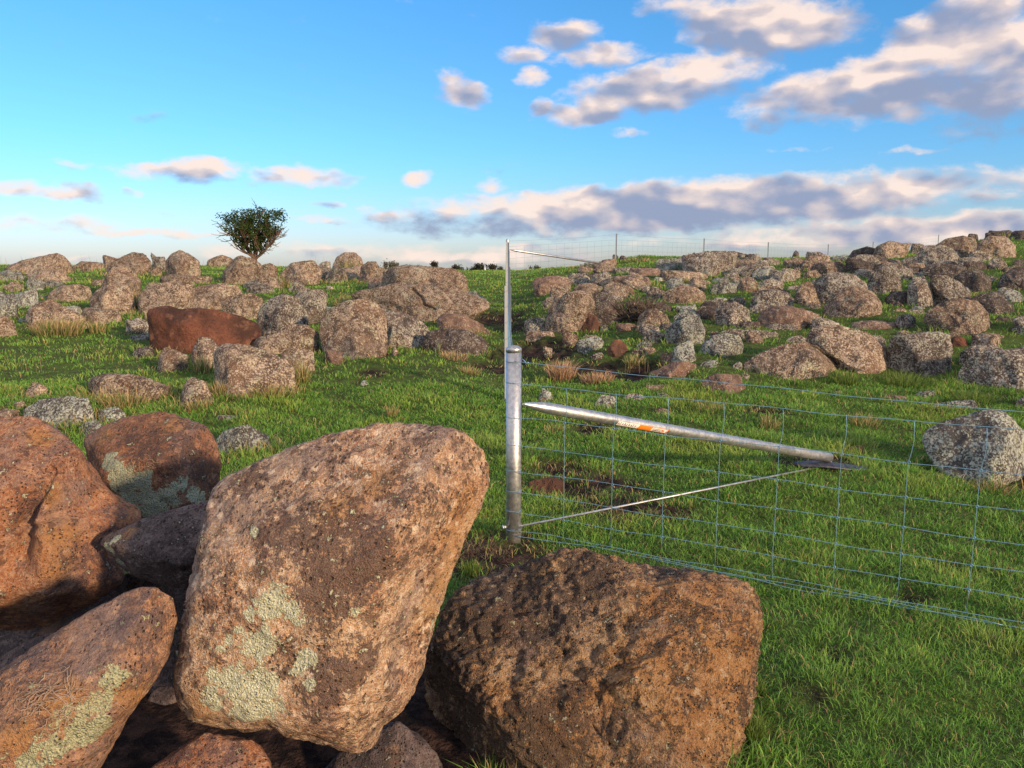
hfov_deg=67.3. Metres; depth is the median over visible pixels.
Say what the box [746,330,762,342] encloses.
stone
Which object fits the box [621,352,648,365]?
grass tussock
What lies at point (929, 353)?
boulder
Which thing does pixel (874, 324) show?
boulder
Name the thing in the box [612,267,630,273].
boulder
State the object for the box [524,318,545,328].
boulder
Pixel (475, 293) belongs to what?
boulder
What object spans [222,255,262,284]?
boulder
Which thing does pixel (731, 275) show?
stone
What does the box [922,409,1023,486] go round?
boulder
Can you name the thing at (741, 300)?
boulder
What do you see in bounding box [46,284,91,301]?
boulder
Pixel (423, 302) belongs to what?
boulder
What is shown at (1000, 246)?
boulder
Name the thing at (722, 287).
boulder
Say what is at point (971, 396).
grass tussock
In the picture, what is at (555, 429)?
grass tussock
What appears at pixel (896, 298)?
boulder
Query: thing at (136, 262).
boulder
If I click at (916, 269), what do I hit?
boulder
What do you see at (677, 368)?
boulder
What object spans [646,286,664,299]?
stone
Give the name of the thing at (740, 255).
stone
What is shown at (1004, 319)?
stone
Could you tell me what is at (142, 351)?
boulder
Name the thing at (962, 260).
stone
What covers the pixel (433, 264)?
bush
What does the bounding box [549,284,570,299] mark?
boulder
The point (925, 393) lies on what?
boulder
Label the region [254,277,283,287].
boulder
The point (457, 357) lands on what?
grass tussock
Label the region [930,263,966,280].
boulder
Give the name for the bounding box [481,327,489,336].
stone
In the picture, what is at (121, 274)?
boulder
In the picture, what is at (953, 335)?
stone
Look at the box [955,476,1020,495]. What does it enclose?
grass tussock
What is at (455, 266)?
bush
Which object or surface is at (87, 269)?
stone
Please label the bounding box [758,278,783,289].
boulder
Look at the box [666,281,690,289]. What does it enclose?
boulder
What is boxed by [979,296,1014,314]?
boulder
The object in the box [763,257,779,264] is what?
stone
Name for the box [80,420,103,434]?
boulder
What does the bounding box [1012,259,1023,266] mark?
boulder
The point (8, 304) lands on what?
boulder
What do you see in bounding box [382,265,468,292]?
boulder
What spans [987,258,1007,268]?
stone
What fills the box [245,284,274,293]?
boulder
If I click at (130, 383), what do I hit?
boulder
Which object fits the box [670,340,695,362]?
boulder
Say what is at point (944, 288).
boulder
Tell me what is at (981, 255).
boulder
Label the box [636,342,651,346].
stone
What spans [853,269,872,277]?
boulder
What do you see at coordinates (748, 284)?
stone
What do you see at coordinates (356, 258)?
boulder
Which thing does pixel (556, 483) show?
boulder
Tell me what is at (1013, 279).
boulder
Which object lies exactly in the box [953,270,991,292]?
boulder
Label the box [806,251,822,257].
stone
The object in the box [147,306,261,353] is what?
boulder
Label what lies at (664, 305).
stone
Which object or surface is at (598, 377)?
grass tussock
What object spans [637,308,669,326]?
boulder
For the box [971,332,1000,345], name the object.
boulder
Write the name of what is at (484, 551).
dry roots
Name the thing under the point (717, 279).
stone
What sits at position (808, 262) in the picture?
boulder
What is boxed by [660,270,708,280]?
boulder
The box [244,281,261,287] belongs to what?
stone
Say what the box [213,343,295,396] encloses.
boulder
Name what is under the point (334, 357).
stone
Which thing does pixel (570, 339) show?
stone
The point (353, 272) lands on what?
boulder
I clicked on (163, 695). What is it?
boulder
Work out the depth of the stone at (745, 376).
9.22 m
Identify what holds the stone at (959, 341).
on the ground at (150, 735)
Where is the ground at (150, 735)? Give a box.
[0,239,1023,767]
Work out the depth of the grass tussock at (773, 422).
7.36 m
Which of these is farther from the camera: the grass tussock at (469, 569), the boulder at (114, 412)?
the boulder at (114, 412)
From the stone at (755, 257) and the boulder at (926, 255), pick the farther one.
the stone at (755, 257)
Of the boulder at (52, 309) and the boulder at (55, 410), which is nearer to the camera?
the boulder at (55, 410)
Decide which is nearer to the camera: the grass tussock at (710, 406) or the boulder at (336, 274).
the grass tussock at (710, 406)
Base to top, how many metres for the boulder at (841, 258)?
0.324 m
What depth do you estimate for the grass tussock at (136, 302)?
14.61 m
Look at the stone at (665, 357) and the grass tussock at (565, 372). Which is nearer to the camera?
the grass tussock at (565, 372)
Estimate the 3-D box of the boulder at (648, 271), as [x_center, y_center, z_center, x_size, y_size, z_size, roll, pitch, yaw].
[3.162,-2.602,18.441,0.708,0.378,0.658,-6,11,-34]
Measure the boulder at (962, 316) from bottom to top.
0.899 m
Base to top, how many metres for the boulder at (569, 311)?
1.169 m
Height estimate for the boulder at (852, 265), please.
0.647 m
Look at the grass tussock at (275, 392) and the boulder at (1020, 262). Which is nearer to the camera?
the grass tussock at (275, 392)
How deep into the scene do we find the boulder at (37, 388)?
8.40 m
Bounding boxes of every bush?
[380,258,399,268]
[429,259,438,266]
[451,263,464,269]
[474,263,488,270]
[486,264,496,269]
[615,293,669,322]
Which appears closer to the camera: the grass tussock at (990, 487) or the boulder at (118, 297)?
the grass tussock at (990, 487)
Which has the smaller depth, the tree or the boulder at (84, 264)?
the boulder at (84, 264)
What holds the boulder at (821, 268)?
on the ground at (150, 735)
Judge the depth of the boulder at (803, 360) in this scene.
9.35 m
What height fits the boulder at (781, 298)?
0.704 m
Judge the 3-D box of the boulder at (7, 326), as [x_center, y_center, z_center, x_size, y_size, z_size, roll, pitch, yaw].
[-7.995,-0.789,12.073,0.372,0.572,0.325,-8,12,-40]
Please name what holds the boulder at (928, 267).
on the ground at (150, 735)
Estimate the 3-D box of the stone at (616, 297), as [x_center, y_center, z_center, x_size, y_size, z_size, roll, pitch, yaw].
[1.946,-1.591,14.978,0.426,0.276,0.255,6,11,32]
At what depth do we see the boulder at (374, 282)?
18.04 m
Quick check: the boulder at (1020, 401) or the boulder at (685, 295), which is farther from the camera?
the boulder at (685, 295)
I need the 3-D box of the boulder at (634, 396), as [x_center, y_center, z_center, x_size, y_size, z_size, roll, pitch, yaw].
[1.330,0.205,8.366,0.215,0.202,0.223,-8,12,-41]
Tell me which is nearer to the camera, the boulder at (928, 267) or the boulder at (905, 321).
the boulder at (905, 321)
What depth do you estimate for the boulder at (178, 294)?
14.20 m
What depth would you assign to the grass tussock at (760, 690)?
3.11 m
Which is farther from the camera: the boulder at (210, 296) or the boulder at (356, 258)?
the boulder at (356, 258)
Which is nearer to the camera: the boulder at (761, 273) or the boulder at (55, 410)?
the boulder at (55, 410)
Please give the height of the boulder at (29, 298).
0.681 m
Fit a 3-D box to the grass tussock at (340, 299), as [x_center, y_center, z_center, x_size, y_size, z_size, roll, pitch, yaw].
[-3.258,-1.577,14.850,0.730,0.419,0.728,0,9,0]
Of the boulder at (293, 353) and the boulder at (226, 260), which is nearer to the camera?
the boulder at (293, 353)
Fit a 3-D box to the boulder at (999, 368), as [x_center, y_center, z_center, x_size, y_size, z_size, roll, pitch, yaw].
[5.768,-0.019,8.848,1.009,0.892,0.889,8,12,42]
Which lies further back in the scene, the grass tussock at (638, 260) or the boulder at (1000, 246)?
the grass tussock at (638, 260)
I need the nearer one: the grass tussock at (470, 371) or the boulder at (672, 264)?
the grass tussock at (470, 371)
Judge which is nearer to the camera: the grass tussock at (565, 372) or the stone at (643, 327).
the grass tussock at (565, 372)
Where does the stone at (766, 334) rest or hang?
on the ground at (150, 735)
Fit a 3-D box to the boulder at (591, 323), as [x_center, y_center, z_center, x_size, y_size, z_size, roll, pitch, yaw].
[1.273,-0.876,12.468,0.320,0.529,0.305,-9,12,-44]
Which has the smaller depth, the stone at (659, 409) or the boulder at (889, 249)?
the stone at (659, 409)
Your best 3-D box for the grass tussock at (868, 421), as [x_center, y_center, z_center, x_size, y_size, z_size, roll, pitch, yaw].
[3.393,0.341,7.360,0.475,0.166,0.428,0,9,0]
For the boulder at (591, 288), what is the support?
on the ground at (150, 735)
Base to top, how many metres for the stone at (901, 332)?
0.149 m
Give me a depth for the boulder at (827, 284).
14.01 m
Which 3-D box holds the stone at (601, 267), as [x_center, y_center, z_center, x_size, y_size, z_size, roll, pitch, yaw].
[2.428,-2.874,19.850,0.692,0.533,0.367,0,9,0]
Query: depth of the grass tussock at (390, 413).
7.82 m
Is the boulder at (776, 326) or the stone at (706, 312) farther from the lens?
the stone at (706, 312)
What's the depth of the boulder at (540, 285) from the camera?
16.89 m
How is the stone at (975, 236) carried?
on the ground at (150, 735)
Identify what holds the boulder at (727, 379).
on the ground at (150, 735)
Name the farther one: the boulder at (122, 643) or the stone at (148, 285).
the stone at (148, 285)
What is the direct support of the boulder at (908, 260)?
on the ground at (150, 735)
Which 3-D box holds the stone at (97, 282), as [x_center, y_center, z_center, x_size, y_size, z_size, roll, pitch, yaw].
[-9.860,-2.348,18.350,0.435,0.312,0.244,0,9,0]
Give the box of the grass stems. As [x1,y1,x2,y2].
[5,255,380,267]
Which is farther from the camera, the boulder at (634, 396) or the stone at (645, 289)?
the stone at (645, 289)
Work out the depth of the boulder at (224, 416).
7.72 m
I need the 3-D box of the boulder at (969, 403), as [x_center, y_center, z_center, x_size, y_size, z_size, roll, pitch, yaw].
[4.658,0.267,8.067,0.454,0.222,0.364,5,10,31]
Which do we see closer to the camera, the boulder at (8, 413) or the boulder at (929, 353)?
the boulder at (8, 413)
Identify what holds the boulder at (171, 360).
on the ground at (150, 735)
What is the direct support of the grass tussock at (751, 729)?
on the ground at (150, 735)
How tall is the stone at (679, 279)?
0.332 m
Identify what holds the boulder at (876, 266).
on the ground at (150, 735)
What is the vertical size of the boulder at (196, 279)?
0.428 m
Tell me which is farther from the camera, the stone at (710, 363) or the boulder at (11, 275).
the boulder at (11, 275)
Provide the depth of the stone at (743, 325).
11.84 m
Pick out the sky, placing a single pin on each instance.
(412, 132)
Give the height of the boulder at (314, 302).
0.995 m
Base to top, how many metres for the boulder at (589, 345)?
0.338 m
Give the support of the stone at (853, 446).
on the ground at (150, 735)
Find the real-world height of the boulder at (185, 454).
0.639 m
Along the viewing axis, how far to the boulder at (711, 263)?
18.33 m
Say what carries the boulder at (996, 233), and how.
on the ground at (150, 735)
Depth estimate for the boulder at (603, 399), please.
8.13 m
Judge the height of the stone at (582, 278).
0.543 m
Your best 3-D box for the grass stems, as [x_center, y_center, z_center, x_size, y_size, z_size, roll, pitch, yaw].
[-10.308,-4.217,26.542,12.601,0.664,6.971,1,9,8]
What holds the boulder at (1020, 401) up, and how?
on the ground at (150, 735)
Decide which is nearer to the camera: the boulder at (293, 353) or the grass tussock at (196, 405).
the grass tussock at (196, 405)
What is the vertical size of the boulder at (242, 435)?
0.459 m
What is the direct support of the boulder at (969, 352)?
on the ground at (150, 735)
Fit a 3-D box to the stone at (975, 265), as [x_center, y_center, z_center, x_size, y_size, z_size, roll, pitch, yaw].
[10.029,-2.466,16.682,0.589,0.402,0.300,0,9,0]
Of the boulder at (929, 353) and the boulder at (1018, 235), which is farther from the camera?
the boulder at (1018, 235)
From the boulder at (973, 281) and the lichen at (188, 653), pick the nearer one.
the lichen at (188, 653)
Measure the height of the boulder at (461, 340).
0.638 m
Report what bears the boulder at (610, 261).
on the ground at (150, 735)
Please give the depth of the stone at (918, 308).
13.12 m
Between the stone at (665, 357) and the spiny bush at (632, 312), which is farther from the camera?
the spiny bush at (632, 312)
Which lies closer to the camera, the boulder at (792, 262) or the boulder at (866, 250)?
the boulder at (792, 262)
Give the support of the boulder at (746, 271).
on the ground at (150, 735)
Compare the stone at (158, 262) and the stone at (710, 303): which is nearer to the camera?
the stone at (710, 303)
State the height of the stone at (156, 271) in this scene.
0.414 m
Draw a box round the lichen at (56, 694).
[14,663,126,731]
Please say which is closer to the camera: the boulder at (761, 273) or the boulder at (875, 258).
the boulder at (761, 273)
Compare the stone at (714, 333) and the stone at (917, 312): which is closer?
the stone at (714, 333)
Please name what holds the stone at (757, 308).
on the ground at (150, 735)
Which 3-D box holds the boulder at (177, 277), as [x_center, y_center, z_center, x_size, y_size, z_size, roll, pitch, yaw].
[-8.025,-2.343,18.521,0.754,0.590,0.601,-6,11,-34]
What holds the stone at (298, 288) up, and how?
on the ground at (150, 735)
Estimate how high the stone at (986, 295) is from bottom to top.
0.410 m
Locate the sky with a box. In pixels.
[0,0,1023,269]
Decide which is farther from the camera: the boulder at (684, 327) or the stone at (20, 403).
the boulder at (684, 327)
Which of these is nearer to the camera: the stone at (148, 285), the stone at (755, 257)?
the stone at (148, 285)
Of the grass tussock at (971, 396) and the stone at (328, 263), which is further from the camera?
the stone at (328, 263)
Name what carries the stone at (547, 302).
on the ground at (150, 735)
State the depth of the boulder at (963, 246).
19.62 m
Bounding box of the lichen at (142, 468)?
[123,455,158,481]
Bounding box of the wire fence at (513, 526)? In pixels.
[502,345,1023,628]
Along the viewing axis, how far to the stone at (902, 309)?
13.04 m
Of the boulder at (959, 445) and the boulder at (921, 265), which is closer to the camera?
the boulder at (959, 445)
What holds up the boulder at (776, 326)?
on the ground at (150, 735)
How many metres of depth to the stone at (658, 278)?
17.58 m
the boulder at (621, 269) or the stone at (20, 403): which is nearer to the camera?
the stone at (20, 403)
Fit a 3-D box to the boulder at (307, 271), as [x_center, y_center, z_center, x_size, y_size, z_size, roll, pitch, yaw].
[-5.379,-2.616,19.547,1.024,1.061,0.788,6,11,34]
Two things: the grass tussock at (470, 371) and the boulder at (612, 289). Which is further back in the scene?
the boulder at (612, 289)
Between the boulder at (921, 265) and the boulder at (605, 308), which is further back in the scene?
the boulder at (921, 265)
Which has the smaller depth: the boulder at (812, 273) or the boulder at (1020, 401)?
the boulder at (1020, 401)
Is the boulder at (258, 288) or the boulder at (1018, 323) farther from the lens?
the boulder at (258, 288)
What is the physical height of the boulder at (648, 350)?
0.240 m
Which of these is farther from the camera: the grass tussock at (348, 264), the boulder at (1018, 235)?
the boulder at (1018, 235)
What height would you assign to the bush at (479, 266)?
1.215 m
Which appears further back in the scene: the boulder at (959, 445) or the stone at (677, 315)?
the stone at (677, 315)
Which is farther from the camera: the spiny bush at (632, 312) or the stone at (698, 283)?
the stone at (698, 283)
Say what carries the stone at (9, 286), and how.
on the ground at (150, 735)
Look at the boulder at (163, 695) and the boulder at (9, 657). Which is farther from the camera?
the boulder at (163, 695)
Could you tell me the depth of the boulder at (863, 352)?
9.53 m
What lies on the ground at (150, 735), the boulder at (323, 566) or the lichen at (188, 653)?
the boulder at (323, 566)
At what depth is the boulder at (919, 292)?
13.34 m
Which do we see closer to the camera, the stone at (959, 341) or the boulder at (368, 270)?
the stone at (959, 341)
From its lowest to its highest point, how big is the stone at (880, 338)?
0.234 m
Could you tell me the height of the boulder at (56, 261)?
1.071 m
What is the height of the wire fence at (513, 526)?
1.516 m
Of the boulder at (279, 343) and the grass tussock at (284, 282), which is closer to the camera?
the boulder at (279, 343)
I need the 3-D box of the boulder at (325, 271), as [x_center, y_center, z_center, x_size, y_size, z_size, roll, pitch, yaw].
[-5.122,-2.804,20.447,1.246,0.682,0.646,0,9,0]
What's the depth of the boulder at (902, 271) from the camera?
16.62 m
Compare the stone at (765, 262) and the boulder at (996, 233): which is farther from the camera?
the boulder at (996, 233)
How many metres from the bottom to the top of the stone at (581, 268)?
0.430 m
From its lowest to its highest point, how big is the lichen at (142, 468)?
0.116 m
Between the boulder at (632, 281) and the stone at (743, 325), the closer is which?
the stone at (743, 325)
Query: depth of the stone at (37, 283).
17.45 m
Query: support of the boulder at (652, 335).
on the ground at (150, 735)
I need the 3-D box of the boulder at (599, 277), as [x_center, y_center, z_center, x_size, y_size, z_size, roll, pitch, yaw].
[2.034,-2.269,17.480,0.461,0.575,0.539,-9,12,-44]
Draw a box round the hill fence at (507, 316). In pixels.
[504,234,938,400]
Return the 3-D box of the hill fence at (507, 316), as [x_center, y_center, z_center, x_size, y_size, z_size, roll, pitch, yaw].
[8.861,-4.446,28.547,9.915,3.550,50.654,5,10,31]
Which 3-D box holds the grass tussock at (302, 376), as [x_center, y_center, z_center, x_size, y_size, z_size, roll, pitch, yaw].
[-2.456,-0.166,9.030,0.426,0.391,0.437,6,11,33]
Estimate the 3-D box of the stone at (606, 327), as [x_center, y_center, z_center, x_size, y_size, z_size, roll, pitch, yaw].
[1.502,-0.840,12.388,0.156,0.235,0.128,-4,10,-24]
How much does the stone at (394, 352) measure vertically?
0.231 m
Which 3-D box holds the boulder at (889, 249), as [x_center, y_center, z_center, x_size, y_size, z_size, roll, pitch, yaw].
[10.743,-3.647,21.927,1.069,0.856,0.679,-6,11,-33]
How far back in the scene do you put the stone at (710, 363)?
9.61 m
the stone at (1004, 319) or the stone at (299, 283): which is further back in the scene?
the stone at (299, 283)
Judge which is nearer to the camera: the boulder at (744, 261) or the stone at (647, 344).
the stone at (647, 344)
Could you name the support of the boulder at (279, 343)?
on the ground at (150, 735)
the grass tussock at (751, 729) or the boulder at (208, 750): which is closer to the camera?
the boulder at (208, 750)
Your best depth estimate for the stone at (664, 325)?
11.91 m
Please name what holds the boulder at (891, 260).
on the ground at (150, 735)
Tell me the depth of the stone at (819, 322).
11.76 m
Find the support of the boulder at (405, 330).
on the ground at (150, 735)
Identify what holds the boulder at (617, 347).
on the ground at (150, 735)
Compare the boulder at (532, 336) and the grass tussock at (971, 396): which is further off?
the boulder at (532, 336)
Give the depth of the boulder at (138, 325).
12.29 m
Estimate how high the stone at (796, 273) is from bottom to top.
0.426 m
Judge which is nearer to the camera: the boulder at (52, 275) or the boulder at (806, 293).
the boulder at (806, 293)
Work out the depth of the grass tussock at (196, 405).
7.93 m
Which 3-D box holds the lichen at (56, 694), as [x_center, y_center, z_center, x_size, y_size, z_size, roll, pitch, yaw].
[-1.178,0.832,2.036,0.270,0.145,0.112,0,9,0]
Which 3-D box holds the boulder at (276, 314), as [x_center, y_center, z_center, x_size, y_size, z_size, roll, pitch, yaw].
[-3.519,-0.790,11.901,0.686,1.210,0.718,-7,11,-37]
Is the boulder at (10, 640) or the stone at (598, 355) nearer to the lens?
the boulder at (10, 640)
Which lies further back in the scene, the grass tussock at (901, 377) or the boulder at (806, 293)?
the boulder at (806, 293)
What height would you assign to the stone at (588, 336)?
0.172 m
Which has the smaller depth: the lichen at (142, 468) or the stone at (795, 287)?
the lichen at (142, 468)
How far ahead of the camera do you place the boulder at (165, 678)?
3.08 m
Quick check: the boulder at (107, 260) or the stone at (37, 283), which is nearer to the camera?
the stone at (37, 283)
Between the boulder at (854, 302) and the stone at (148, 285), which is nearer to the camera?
the boulder at (854, 302)
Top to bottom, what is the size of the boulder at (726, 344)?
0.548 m
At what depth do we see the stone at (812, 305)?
13.71 m
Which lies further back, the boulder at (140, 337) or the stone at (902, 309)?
the stone at (902, 309)
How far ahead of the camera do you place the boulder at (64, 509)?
2.76 m
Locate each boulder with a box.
[0,271,25,281]
[0,291,17,317]
[0,315,16,336]
[0,409,18,416]
[0,416,140,630]
[0,573,134,656]
[0,587,177,767]
[0,632,54,669]
[4,253,73,273]
[15,288,38,307]
[23,396,94,427]
[25,299,88,329]
[25,382,47,397]
[26,270,71,282]
[44,280,65,287]
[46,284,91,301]
[72,261,104,271]
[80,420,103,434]
[81,307,121,324]
[84,412,221,518]
[88,373,169,399]
[89,284,134,313]
[97,407,125,421]
[100,264,140,296]
[100,500,208,588]
[102,255,117,267]
[104,252,151,274]
[125,577,186,693]
[126,318,148,333]
[129,333,148,340]
[133,347,154,357]
[138,281,194,314]
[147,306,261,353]
[148,684,176,704]
[151,732,271,767]
[157,347,188,372]
[160,274,194,286]
[165,250,200,276]
[173,422,489,752]
[180,377,212,406]
[186,275,211,283]
[191,336,217,366]
[193,283,242,309]
[207,255,232,266]
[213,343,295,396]
[216,424,269,452]
[217,415,241,419]
[220,293,262,319]
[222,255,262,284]
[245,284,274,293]
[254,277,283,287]
[254,333,291,353]
[256,294,307,335]
[262,263,277,277]
[277,324,318,350]
[279,260,320,284]
[281,348,314,371]
[293,289,326,323]
[319,266,331,280]
[319,299,387,359]
[325,267,346,282]
[325,721,442,767]
[332,252,362,267]
[341,265,361,279]
[350,283,489,321]
[359,261,382,282]
[367,276,382,288]
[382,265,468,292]
[382,309,428,348]
[422,328,488,355]
[424,546,763,767]
[437,313,483,334]
[468,291,486,299]
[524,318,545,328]
[524,323,544,334]
[525,331,554,342]
[528,476,564,494]
[532,275,569,295]
[545,290,594,334]
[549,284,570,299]
[573,283,602,293]
[576,337,603,354]
[580,313,599,332]
[589,271,610,284]
[592,259,616,268]
[592,292,620,325]
[594,395,615,407]
[600,275,651,287]
[601,283,634,298]
[606,339,628,356]
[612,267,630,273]
[624,393,644,399]
[629,268,660,275]
[632,347,656,356]
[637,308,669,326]
[642,329,664,342]
[644,384,669,390]
[649,361,695,379]
[656,258,681,270]
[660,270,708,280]
[662,286,706,304]
[664,311,704,344]
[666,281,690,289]
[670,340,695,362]
[673,304,696,312]
[682,251,737,276]
[700,333,743,357]
[702,374,745,393]
[707,298,723,302]
[710,281,737,293]
[715,301,750,326]
[726,297,745,304]
[729,264,757,277]
[735,263,757,267]
[736,259,756,264]
[743,342,837,379]
[750,289,793,307]
[751,267,770,278]
[757,305,819,329]
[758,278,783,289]
[765,323,798,329]
[769,269,796,281]
[782,257,802,267]
[785,335,805,342]
[794,281,819,305]
[800,254,830,270]
[803,270,820,278]
[806,325,887,373]
[810,261,844,274]
[814,272,867,303]
[823,286,881,317]
[830,256,848,260]
[843,257,874,273]
[849,246,874,257]
[851,320,895,329]
[853,254,881,262]
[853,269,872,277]
[867,269,901,293]
[872,262,880,271]
[873,241,910,258]
[879,258,901,263]
[879,263,912,280]
[882,394,906,400]
[885,290,906,305]
[887,331,952,375]
[895,314,915,328]
[901,256,914,263]
[904,263,924,267]
[906,276,935,306]
[907,266,920,271]
[913,245,959,266]
[915,390,935,397]
[920,263,944,272]
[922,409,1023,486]
[923,298,990,334]
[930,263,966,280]
[930,275,970,304]
[932,400,977,408]
[936,236,976,257]
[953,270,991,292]
[958,346,1023,389]
[959,344,1002,365]
[965,250,991,261]
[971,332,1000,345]
[976,236,1015,257]
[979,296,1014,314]
[985,230,1011,237]
[997,267,1023,289]
[1009,230,1023,239]
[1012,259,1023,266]
[1012,316,1023,334]
[1016,397,1023,407]
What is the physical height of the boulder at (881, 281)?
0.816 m
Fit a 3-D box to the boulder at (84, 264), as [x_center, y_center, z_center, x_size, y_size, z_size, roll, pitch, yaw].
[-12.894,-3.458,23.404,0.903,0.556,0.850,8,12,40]
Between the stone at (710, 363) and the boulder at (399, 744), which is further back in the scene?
the stone at (710, 363)
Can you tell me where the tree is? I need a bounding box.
[212,199,288,259]
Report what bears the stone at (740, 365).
on the ground at (150, 735)
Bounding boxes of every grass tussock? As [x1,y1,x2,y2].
[22,314,88,336]
[84,320,111,333]
[93,388,150,408]
[126,284,140,311]
[181,395,210,412]
[188,355,213,373]
[208,379,229,395]
[245,380,284,398]
[273,274,291,287]
[288,357,316,385]
[329,293,351,305]
[335,258,360,267]
[382,404,398,418]
[439,350,471,360]
[455,556,485,577]
[456,365,481,375]
[542,357,583,381]
[543,423,567,432]
[576,370,615,384]
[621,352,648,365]
[625,256,654,261]
[690,400,728,413]
[744,707,780,745]
[755,413,781,429]
[756,677,766,695]
[825,366,862,385]
[844,410,884,429]
[869,366,942,388]
[947,386,1001,405]
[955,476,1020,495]
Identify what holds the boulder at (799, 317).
on the ground at (150, 735)
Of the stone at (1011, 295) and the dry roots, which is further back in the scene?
the stone at (1011, 295)
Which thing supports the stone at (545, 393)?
on the ground at (150, 735)
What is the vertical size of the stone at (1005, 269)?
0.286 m
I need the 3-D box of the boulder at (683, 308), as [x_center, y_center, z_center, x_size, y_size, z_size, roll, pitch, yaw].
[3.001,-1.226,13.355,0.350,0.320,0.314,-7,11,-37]
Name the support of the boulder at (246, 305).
on the ground at (150, 735)
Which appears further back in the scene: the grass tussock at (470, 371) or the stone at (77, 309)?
the stone at (77, 309)
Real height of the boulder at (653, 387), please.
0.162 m
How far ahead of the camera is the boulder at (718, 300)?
13.93 m
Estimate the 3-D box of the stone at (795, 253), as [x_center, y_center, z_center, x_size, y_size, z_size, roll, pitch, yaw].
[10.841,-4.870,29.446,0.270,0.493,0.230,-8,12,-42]
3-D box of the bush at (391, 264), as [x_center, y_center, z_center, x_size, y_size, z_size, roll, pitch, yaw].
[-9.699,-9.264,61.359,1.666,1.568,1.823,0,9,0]
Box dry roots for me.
[460,534,539,567]
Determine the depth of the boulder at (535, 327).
12.71 m
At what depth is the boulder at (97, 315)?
13.24 m
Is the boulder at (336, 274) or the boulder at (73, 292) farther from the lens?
the boulder at (336, 274)
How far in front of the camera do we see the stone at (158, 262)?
22.48 m
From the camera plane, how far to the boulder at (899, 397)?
8.33 m
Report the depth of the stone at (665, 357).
10.05 m
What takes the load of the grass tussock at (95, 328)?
on the ground at (150, 735)
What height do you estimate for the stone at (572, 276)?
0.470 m
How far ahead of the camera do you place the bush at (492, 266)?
61.06 m
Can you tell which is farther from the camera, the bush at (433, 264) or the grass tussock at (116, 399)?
the bush at (433, 264)
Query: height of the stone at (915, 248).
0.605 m
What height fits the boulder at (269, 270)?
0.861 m
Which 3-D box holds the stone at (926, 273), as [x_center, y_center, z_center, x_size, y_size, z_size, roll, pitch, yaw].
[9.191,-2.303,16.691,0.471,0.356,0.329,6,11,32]
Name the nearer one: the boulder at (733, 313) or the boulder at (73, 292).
the boulder at (733, 313)
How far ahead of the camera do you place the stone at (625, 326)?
12.18 m
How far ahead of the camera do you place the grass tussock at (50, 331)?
12.10 m
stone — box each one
[4,282,23,291]
[13,400,24,408]
[26,279,43,289]
[66,305,81,312]
[83,267,93,271]
[91,279,103,285]
[145,282,157,288]
[149,268,161,275]
[150,253,165,271]
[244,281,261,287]
[289,280,304,285]
[293,285,309,292]
[319,261,330,268]
[325,349,342,364]
[392,347,397,355]
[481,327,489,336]
[539,388,552,399]
[542,297,553,309]
[543,346,551,358]
[562,329,577,347]
[568,273,580,284]
[574,273,589,284]
[577,264,592,271]
[583,334,597,337]
[591,352,603,359]
[593,262,614,273]
[600,325,609,330]
[613,295,622,301]
[616,323,635,330]
[634,284,643,289]
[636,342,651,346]
[639,323,659,334]
[641,286,658,292]
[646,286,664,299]
[650,301,671,311]
[653,277,662,280]
[654,408,670,413]
[659,322,671,329]
[660,352,671,365]
[665,277,683,283]
[673,310,700,320]
[691,277,705,290]
[696,306,715,319]
[699,360,718,367]
[700,301,720,306]
[709,331,719,335]
[711,277,728,282]
[720,329,745,338]
[724,272,739,279]
[733,362,743,369]
[737,253,746,258]
[738,277,757,291]
[739,321,760,329]
[741,373,749,378]
[744,329,772,338]
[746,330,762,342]
[749,302,778,312]
[750,254,759,260]
[752,286,780,296]
[754,260,770,265]
[758,264,774,269]
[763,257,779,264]
[782,268,800,277]
[787,285,798,289]
[792,250,798,257]
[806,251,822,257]
[806,302,821,308]
[810,318,839,329]
[848,445,865,452]
[873,335,885,342]
[893,307,905,311]
[896,330,907,334]
[907,309,924,313]
[910,243,923,253]
[912,306,924,309]
[913,272,923,276]
[923,270,929,278]
[948,332,959,341]
[951,336,967,346]
[958,257,979,263]
[963,261,986,269]
[968,234,978,241]
[970,292,1005,301]
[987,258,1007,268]
[995,316,1011,321]
[997,287,1022,301]
[1001,266,1019,271]
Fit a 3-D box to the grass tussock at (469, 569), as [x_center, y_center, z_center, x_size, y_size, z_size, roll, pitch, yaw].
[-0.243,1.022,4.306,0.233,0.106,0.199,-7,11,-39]
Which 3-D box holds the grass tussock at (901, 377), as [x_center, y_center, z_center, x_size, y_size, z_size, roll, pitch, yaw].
[4.635,-0.070,9.002,0.908,0.233,0.846,0,9,0]
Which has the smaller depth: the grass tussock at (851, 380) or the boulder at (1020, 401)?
the boulder at (1020, 401)
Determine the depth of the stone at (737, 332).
11.22 m
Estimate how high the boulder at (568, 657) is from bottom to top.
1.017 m
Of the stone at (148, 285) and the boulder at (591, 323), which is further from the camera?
the stone at (148, 285)
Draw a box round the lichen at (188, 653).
[174,594,204,721]
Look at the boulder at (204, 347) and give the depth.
9.83 m
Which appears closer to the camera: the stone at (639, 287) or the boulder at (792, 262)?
the stone at (639, 287)

